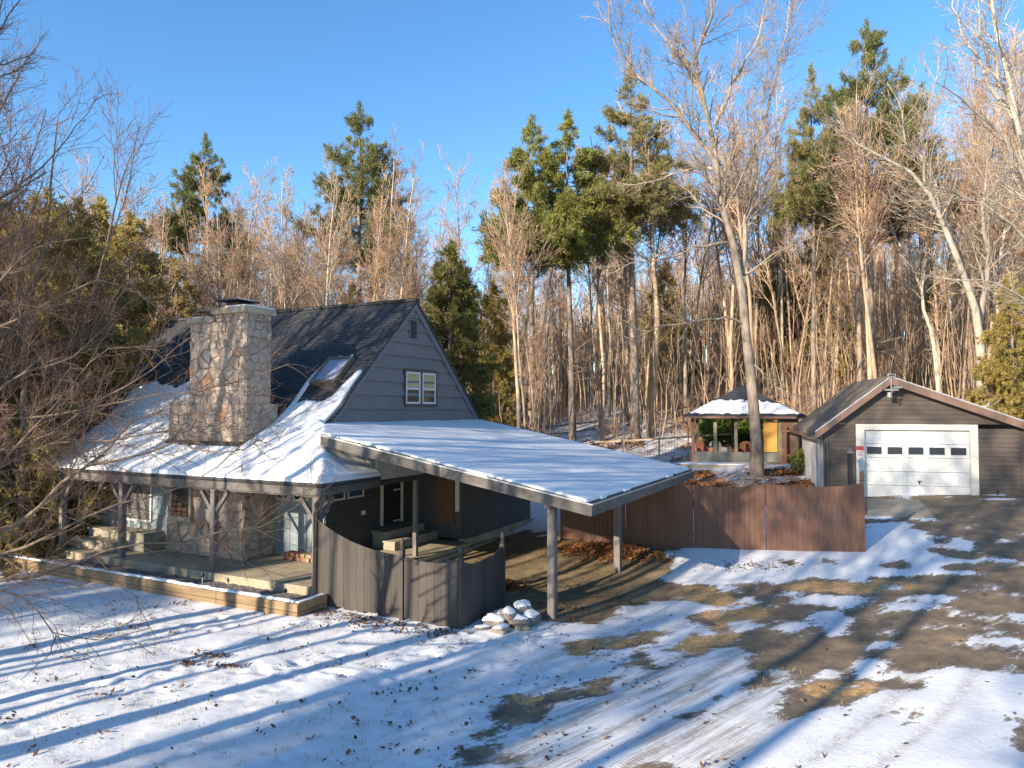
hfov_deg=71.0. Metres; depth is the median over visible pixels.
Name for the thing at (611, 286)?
bare tree
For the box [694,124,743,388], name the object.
bare tree
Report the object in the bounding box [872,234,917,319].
bare tree
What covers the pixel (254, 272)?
bare tree
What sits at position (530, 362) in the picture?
bare tree
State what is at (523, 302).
bare tree
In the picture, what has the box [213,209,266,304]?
bare tree
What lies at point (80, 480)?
window
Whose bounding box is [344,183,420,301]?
bare tree
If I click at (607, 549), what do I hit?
leaf pile
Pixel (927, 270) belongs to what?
bare tree
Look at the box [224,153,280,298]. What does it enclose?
bare tree
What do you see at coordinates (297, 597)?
gravel
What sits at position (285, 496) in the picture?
window
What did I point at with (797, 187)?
pine tree
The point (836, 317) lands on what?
bare tree
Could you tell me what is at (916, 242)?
bare tree
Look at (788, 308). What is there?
bare tree
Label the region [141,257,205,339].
hemlock tree
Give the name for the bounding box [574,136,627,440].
tree
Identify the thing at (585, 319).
woods
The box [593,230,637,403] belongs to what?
bare tree
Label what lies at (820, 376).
saplings
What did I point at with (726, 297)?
bare tree
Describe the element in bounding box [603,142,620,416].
bare tree
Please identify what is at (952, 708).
driveway
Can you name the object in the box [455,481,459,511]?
window
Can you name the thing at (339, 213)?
bare tree
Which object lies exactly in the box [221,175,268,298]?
bare tree
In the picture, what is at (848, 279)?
bare tree
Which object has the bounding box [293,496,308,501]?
window
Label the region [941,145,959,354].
bare tree
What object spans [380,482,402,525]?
side door
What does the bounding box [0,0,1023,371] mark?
sky
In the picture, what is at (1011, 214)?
bare tree
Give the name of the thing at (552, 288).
bare tree
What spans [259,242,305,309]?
bare tree
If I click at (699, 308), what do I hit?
bare tree
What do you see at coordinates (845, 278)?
bare tree
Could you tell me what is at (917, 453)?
garage door
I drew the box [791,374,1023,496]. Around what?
garage
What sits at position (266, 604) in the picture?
timber edging
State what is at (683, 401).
brush
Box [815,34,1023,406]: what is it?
pale forked tree
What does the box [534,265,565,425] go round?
bare tree
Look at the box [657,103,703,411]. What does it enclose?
bare tree
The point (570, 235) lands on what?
pine tree
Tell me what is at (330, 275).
bare tree
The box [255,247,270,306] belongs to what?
bare tree
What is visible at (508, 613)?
rock
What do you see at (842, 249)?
bare tree
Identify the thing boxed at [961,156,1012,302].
bare tree
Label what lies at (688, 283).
bare tree
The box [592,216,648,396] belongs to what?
bare tree
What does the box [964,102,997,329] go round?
bare tree
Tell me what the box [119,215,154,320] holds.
bare tree
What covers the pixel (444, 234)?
bare tree
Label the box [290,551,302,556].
brick
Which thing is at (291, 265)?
bare tree
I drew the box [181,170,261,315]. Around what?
bare tree
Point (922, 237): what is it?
bare tree
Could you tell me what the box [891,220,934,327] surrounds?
bare tree
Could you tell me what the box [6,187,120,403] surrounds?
hemlock tree
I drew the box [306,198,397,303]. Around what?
bare tree
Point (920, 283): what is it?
leaning tree
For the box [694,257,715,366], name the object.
bare tree
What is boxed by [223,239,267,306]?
bare tree
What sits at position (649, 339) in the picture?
bare tree
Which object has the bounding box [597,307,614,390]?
bare tree
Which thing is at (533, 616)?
rock
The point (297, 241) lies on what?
bare tree
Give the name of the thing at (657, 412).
rail fence
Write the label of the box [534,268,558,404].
bare tree
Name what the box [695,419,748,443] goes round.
evergreen shrub
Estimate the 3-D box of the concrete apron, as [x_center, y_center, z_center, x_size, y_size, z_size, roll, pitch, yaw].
[12.549,4.046,23.287,1.816,0.404,2.420,-1,-2,26]
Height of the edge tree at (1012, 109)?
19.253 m
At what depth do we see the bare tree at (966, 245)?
45.62 m
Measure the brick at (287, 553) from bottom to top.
0.100 m
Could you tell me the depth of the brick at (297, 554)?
20.30 m
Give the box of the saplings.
[142,232,1023,445]
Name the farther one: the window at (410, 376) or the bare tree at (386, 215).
the bare tree at (386, 215)
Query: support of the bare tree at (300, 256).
on the ground at (158, 740)
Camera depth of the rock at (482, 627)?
15.10 m
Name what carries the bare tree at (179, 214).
on the ground at (158, 740)
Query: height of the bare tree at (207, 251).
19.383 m
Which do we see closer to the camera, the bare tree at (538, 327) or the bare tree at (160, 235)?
the bare tree at (160, 235)
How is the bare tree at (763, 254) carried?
on the ground at (158, 740)
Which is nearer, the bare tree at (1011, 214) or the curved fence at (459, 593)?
the curved fence at (459, 593)
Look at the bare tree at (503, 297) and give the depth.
70.68 m
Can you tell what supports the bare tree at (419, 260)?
on the ground at (158, 740)
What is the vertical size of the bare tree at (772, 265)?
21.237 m
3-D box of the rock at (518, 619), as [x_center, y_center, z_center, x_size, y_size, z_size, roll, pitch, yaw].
[0.136,5.072,15.344,0.446,0.296,0.480,1,-2,-25]
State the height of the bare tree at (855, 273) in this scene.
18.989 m
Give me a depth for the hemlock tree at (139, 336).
24.66 m
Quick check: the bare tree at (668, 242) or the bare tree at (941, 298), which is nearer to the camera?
the bare tree at (941, 298)
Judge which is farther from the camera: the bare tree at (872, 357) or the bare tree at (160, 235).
the bare tree at (160, 235)
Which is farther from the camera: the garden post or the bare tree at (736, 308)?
the bare tree at (736, 308)
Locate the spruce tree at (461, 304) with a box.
[421,238,507,424]
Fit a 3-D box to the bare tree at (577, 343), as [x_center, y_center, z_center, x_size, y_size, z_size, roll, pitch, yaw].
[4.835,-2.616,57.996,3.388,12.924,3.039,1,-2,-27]
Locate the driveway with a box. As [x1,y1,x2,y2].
[449,494,1023,767]
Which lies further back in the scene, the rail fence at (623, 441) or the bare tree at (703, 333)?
the bare tree at (703, 333)
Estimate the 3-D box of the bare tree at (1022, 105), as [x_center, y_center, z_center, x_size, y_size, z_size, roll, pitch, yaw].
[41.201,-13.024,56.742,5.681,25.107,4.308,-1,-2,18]
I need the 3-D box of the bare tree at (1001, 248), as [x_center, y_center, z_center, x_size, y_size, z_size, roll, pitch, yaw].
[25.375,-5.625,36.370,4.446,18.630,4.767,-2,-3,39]
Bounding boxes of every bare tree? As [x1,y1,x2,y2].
[0,16,171,545]
[58,147,100,249]
[62,190,108,250]
[77,150,106,212]
[81,184,176,314]
[108,174,166,261]
[109,161,169,281]
[114,180,158,276]
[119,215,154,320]
[123,191,176,322]
[123,201,210,330]
[129,207,174,297]
[139,216,175,312]
[169,198,218,314]
[177,202,275,310]
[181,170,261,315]
[187,157,228,308]
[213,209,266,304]
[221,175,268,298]
[222,188,256,297]
[223,218,266,300]
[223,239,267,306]
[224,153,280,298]
[235,172,306,309]
[251,163,326,308]
[254,217,307,308]
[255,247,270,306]
[259,203,319,309]
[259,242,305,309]
[260,226,301,309]
[270,197,329,307]
[271,186,309,307]
[279,240,301,306]
[281,208,359,307]
[293,150,364,306]
[296,197,366,303]
[302,180,363,305]
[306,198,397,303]
[312,224,344,303]
[330,248,351,304]
[339,232,387,303]
[343,200,414,298]
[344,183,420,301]
[357,158,409,300]
[361,120,410,300]
[366,181,446,307]
[373,139,437,298]
[387,225,424,304]
[389,222,433,303]
[408,225,431,306]
[420,219,503,357]
[420,224,451,304]
[424,193,472,285]
[435,144,487,393]
[455,225,479,300]
[474,158,563,428]
[474,203,570,424]
[476,209,511,327]
[490,156,540,429]
[495,270,527,404]
[498,262,538,422]
[502,291,552,431]
[508,272,556,410]
[516,158,547,416]
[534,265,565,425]
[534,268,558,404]
[541,268,572,352]
[543,267,560,421]
[555,272,591,424]
[556,268,566,348]
[560,298,592,412]
[570,235,643,385]
[571,141,601,434]
[572,257,602,407]
[583,258,615,403]
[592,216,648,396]
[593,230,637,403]
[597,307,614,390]
[598,142,657,420]
[600,270,616,302]
[601,238,678,387]
[602,276,614,376]
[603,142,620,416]
[606,285,615,381]
[613,238,641,411]
[636,292,649,373]
[638,209,664,410]
[638,245,650,362]
[644,121,696,419]
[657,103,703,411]
[660,234,678,366]
[671,220,697,331]
[672,180,729,385]
[673,239,715,340]
[673,258,687,341]
[677,126,752,422]
[687,277,710,373]
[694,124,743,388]
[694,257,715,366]
[696,104,759,390]
[698,224,720,292]
[703,66,773,356]
[703,149,796,363]
[704,240,730,303]
[707,248,738,391]
[712,118,852,408]
[717,159,754,386]
[726,92,778,393]
[726,237,772,384]
[736,206,765,273]
[754,77,788,399]
[762,114,800,392]
[767,164,820,387]
[786,219,824,312]
[807,65,918,379]
[810,232,886,344]
[810,241,856,394]
[820,87,921,381]
[821,104,880,404]
[821,163,857,384]
[825,228,860,353]
[827,105,899,378]
[828,235,854,353]
[837,37,909,323]
[860,227,891,360]
[872,89,968,391]
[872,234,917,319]
[879,107,994,367]
[879,150,927,360]
[882,100,958,298]
[891,82,913,377]
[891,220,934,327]
[898,237,930,321]
[909,148,941,360]
[919,39,1022,397]
[921,211,977,391]
[932,232,942,280]
[933,60,1018,396]
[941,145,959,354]
[951,86,996,399]
[956,105,1008,357]
[959,124,1023,409]
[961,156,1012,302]
[962,88,1022,286]
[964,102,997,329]
[966,19,1023,361]
[967,40,1023,285]
[976,126,1023,286]
[984,232,1012,324]
[986,93,1023,269]
[991,240,1023,375]
[997,78,1023,225]
[1002,65,1023,154]
[1003,160,1023,263]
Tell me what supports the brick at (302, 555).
on the brick
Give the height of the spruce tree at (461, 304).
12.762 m
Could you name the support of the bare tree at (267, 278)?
on the ground at (158, 740)
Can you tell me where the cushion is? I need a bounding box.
[745,444,749,451]
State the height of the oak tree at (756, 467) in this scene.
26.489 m
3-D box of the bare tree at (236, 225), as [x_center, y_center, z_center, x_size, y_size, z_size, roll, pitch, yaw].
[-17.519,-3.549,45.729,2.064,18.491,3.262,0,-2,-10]
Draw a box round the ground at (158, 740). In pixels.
[0,340,1008,767]
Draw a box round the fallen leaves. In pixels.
[0,538,1023,767]
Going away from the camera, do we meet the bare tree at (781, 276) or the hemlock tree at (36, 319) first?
the hemlock tree at (36, 319)
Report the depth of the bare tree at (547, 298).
50.06 m
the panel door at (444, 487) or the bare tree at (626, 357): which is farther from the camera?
the bare tree at (626, 357)
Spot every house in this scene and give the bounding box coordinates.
[48,298,694,618]
[672,385,805,468]
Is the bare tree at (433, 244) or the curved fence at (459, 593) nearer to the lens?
the curved fence at (459, 593)
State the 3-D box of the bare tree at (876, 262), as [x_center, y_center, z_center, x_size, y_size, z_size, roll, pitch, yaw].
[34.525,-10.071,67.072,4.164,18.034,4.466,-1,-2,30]
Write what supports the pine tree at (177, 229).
on the ground at (158, 740)
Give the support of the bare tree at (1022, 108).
on the ground at (158, 740)
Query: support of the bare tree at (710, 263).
on the ground at (158, 740)
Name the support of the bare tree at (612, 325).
on the ground at (158, 740)
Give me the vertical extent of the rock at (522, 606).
0.358 m
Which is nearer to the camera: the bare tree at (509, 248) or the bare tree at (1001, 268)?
the bare tree at (509, 248)
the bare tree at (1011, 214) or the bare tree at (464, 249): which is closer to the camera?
the bare tree at (1011, 214)
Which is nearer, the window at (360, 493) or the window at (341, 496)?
the window at (341, 496)
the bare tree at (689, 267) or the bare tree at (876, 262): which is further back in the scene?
the bare tree at (689, 267)
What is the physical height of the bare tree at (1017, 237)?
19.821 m
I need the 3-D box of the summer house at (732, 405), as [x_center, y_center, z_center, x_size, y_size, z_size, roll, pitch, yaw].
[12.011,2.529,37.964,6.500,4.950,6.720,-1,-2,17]
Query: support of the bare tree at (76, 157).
on the ground at (158, 740)
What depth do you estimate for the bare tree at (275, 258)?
64.61 m
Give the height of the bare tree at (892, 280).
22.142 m
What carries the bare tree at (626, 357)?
on the ground at (158, 740)
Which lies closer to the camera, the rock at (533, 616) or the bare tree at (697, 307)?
the rock at (533, 616)
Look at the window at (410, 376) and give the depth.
24.42 m
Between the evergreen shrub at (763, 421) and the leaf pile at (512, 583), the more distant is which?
the evergreen shrub at (763, 421)
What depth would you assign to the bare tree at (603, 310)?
70.62 m
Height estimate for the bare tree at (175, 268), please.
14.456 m
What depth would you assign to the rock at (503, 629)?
14.86 m
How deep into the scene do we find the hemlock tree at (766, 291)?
61.20 m
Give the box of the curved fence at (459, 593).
[313,501,504,629]
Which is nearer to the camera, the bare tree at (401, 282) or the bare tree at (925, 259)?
the bare tree at (925, 259)
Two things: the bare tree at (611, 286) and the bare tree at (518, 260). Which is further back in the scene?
the bare tree at (611, 286)
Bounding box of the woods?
[155,224,1023,416]
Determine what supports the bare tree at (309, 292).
on the ground at (158, 740)
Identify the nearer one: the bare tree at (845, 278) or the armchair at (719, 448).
the armchair at (719, 448)
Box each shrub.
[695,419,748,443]
[726,419,772,439]
[788,448,804,473]
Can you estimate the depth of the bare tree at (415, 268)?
58.52 m
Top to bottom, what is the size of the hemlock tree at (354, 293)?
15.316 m
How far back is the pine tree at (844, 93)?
41.94 m
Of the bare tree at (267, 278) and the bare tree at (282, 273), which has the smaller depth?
the bare tree at (267, 278)
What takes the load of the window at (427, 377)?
in the house at (416, 446)
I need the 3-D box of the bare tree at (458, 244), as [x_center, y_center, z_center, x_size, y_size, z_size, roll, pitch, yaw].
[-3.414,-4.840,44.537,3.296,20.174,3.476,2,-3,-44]
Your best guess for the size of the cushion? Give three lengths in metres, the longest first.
0.500 x 0.420 x 0.160 m
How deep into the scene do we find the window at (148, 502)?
22.57 m
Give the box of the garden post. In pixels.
[846,448,853,489]
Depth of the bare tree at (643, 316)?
76.22 m
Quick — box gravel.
[36,556,308,600]
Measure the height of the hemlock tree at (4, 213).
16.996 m
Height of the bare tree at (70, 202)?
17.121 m
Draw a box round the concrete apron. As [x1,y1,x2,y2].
[867,498,933,516]
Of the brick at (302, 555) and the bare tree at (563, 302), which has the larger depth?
the bare tree at (563, 302)
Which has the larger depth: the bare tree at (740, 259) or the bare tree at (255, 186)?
the bare tree at (740, 259)
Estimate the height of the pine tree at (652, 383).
22.525 m
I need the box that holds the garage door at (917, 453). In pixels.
[864,430,969,495]
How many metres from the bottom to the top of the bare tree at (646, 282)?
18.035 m
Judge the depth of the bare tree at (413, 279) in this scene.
43.13 m
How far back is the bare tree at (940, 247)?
77.86 m
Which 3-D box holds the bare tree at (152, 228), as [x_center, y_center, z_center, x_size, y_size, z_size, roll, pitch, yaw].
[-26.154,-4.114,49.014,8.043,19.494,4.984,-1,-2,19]
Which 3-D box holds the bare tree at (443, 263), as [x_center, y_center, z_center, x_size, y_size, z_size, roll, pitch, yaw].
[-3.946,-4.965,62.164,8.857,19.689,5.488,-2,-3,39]
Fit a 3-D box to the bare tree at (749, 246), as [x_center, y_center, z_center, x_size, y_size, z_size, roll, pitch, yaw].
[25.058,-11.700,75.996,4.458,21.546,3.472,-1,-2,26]
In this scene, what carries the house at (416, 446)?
on the ground at (158, 740)
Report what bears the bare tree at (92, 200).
on the ground at (158, 740)
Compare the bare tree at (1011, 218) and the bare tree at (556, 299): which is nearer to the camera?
the bare tree at (1011, 218)
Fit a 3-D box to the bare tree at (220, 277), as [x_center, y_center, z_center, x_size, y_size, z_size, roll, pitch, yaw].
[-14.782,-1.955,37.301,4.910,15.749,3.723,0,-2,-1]
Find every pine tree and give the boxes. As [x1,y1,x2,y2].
[147,131,262,303]
[285,99,422,302]
[471,113,603,430]
[498,107,645,440]
[565,62,712,444]
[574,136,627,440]
[605,102,707,436]
[762,61,856,412]
[793,18,944,379]
[872,102,979,386]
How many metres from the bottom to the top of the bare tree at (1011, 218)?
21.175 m
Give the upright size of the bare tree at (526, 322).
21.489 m
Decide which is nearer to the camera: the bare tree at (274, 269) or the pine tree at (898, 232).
the bare tree at (274, 269)
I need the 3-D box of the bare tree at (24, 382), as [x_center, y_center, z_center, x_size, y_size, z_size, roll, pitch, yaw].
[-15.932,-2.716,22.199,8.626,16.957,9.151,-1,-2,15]
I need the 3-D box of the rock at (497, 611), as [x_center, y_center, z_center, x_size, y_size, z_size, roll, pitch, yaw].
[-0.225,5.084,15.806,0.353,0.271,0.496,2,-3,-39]
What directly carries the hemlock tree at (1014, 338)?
on the ground at (158, 740)
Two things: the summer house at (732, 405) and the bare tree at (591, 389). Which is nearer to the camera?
the summer house at (732, 405)
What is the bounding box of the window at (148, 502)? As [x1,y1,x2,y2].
[127,484,152,522]
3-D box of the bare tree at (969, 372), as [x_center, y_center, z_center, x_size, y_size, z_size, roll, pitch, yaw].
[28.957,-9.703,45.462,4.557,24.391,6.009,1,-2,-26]
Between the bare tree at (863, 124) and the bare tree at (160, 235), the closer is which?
the bare tree at (863, 124)
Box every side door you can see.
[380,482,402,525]
[814,438,819,486]
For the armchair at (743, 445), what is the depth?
37.66 m
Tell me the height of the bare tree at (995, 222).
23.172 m
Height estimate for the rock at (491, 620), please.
0.347 m
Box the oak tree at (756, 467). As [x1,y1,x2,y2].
[581,0,849,477]
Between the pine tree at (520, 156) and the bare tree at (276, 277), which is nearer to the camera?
the pine tree at (520, 156)
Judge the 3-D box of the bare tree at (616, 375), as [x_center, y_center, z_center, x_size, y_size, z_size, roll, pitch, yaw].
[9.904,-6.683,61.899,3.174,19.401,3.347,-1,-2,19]
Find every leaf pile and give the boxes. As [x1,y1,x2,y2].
[505,577,538,592]
[530,540,683,568]
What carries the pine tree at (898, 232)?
on the ground at (158, 740)
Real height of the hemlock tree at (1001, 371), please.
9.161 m
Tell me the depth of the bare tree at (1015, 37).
39.38 m
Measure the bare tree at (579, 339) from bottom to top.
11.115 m
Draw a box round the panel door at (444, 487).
[435,477,454,523]
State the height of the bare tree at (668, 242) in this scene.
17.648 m
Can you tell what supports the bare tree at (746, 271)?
on the ground at (158, 740)
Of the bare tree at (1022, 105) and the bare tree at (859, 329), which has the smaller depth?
the bare tree at (859, 329)
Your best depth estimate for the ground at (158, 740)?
12.36 m
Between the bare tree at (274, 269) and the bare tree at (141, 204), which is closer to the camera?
the bare tree at (274, 269)
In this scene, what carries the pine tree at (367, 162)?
on the ground at (158, 740)
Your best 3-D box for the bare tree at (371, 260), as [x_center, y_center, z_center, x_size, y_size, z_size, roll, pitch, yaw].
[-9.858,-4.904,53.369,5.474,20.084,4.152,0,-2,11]
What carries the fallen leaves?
on the ground at (158, 740)
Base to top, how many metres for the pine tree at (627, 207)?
26.516 m
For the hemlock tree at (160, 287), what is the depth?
30.86 m
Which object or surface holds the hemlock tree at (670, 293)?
on the ground at (158, 740)
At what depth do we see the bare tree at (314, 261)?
55.34 m
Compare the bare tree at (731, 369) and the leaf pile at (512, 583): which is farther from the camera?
the bare tree at (731, 369)
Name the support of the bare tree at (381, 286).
on the ground at (158, 740)
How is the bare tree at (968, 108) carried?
on the ground at (158, 740)
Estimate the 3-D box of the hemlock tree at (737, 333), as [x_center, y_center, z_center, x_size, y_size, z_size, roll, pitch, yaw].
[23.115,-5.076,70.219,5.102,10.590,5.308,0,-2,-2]
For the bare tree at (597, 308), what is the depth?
81.02 m
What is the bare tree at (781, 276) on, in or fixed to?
on the ground at (158, 740)
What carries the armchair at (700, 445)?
on the summer house at (732, 405)
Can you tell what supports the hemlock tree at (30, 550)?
on the ground at (158, 740)
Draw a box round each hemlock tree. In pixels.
[0,195,165,553]
[0,198,15,232]
[0,211,89,438]
[0,256,82,577]
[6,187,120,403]
[67,194,152,392]
[67,211,173,400]
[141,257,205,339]
[340,278,363,303]
[460,277,527,428]
[639,259,702,399]
[725,283,765,377]
[735,219,822,387]
[777,224,856,386]
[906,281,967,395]
[959,270,1023,419]
[1002,304,1023,418]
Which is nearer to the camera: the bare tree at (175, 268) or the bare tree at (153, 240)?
the bare tree at (175, 268)
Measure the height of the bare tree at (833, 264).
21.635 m
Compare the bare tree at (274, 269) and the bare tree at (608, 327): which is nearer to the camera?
the bare tree at (274, 269)
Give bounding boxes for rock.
[474,624,489,630]
[482,613,505,627]
[490,623,510,634]
[492,609,502,613]
[499,606,515,621]
[507,613,530,627]
[513,599,532,614]
[514,624,530,630]
[522,609,540,626]
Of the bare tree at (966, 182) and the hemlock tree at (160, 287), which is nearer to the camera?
the hemlock tree at (160, 287)
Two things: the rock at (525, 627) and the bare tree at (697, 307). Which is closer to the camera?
the rock at (525, 627)
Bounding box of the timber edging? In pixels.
[1,553,326,616]
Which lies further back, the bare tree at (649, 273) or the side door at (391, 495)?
the bare tree at (649, 273)
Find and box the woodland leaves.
[54,419,814,555]
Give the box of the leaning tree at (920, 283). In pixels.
[878,181,961,392]
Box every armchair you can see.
[695,441,713,451]
[709,441,726,451]
[738,441,749,451]
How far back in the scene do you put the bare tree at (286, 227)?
44.60 m
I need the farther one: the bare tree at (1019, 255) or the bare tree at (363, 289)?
the bare tree at (363, 289)
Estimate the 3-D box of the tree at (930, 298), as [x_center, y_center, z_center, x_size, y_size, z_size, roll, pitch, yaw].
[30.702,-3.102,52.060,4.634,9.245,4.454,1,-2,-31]
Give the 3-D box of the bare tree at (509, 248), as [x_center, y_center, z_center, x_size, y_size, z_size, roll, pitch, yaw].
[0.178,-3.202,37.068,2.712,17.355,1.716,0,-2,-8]
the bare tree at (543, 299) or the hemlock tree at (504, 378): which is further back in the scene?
the bare tree at (543, 299)
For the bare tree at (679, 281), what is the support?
on the ground at (158, 740)
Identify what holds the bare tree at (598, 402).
on the ground at (158, 740)
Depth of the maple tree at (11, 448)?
9.23 m
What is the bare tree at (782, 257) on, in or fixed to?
on the ground at (158, 740)
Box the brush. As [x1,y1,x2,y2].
[504,333,1015,443]
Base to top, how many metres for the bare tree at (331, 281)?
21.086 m
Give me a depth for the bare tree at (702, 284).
67.35 m
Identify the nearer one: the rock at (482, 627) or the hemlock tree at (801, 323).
the rock at (482, 627)
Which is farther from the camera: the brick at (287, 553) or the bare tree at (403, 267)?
the bare tree at (403, 267)
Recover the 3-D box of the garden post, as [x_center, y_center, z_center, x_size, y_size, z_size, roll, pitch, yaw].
[11.485,3.285,24.353,0.240,2.230,0.240,-1,-2,15]
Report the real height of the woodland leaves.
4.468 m
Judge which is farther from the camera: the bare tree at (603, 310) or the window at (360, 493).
the bare tree at (603, 310)
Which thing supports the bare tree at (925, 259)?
on the ground at (158, 740)
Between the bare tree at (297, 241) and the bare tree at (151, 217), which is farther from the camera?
the bare tree at (297, 241)
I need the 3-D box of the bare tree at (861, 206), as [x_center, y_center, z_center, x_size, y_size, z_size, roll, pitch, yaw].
[18.110,-6.173,36.605,4.028,20.409,5.312,1,-2,-27]
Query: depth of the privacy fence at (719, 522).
20.71 m
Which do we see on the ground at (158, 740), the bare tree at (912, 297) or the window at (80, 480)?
the bare tree at (912, 297)
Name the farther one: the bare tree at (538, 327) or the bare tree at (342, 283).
the bare tree at (538, 327)
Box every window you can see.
[79,480,95,488]
[127,484,152,522]
[275,494,290,500]
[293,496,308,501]
[329,493,344,500]
[347,490,363,498]
[406,371,420,403]
[422,373,435,403]
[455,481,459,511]
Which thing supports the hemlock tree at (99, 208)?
on the ground at (158, 740)
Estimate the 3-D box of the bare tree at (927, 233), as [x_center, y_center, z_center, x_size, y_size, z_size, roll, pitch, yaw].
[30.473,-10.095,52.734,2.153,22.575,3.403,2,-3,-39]
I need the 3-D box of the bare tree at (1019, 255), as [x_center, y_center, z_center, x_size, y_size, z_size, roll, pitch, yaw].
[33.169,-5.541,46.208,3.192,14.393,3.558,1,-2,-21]
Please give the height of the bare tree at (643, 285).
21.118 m
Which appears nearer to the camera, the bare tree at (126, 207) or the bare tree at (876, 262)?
the bare tree at (126, 207)
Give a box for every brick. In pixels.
[283,550,294,555]
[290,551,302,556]
[294,552,305,556]
[300,552,311,557]
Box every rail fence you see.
[539,405,696,434]
[587,433,730,455]
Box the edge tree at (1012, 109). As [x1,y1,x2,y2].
[903,0,1023,325]
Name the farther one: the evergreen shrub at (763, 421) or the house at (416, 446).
the evergreen shrub at (763, 421)
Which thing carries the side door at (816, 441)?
in the garage
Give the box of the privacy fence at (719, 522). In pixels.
[560,471,864,551]
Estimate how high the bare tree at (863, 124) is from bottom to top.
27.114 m
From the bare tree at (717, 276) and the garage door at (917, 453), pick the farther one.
the bare tree at (717, 276)
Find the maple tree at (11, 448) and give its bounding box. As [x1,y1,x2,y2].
[0,0,352,679]
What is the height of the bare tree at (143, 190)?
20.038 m
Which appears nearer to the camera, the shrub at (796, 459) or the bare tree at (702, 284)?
the shrub at (796, 459)
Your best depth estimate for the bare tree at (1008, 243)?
54.67 m
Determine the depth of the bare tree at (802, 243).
63.77 m

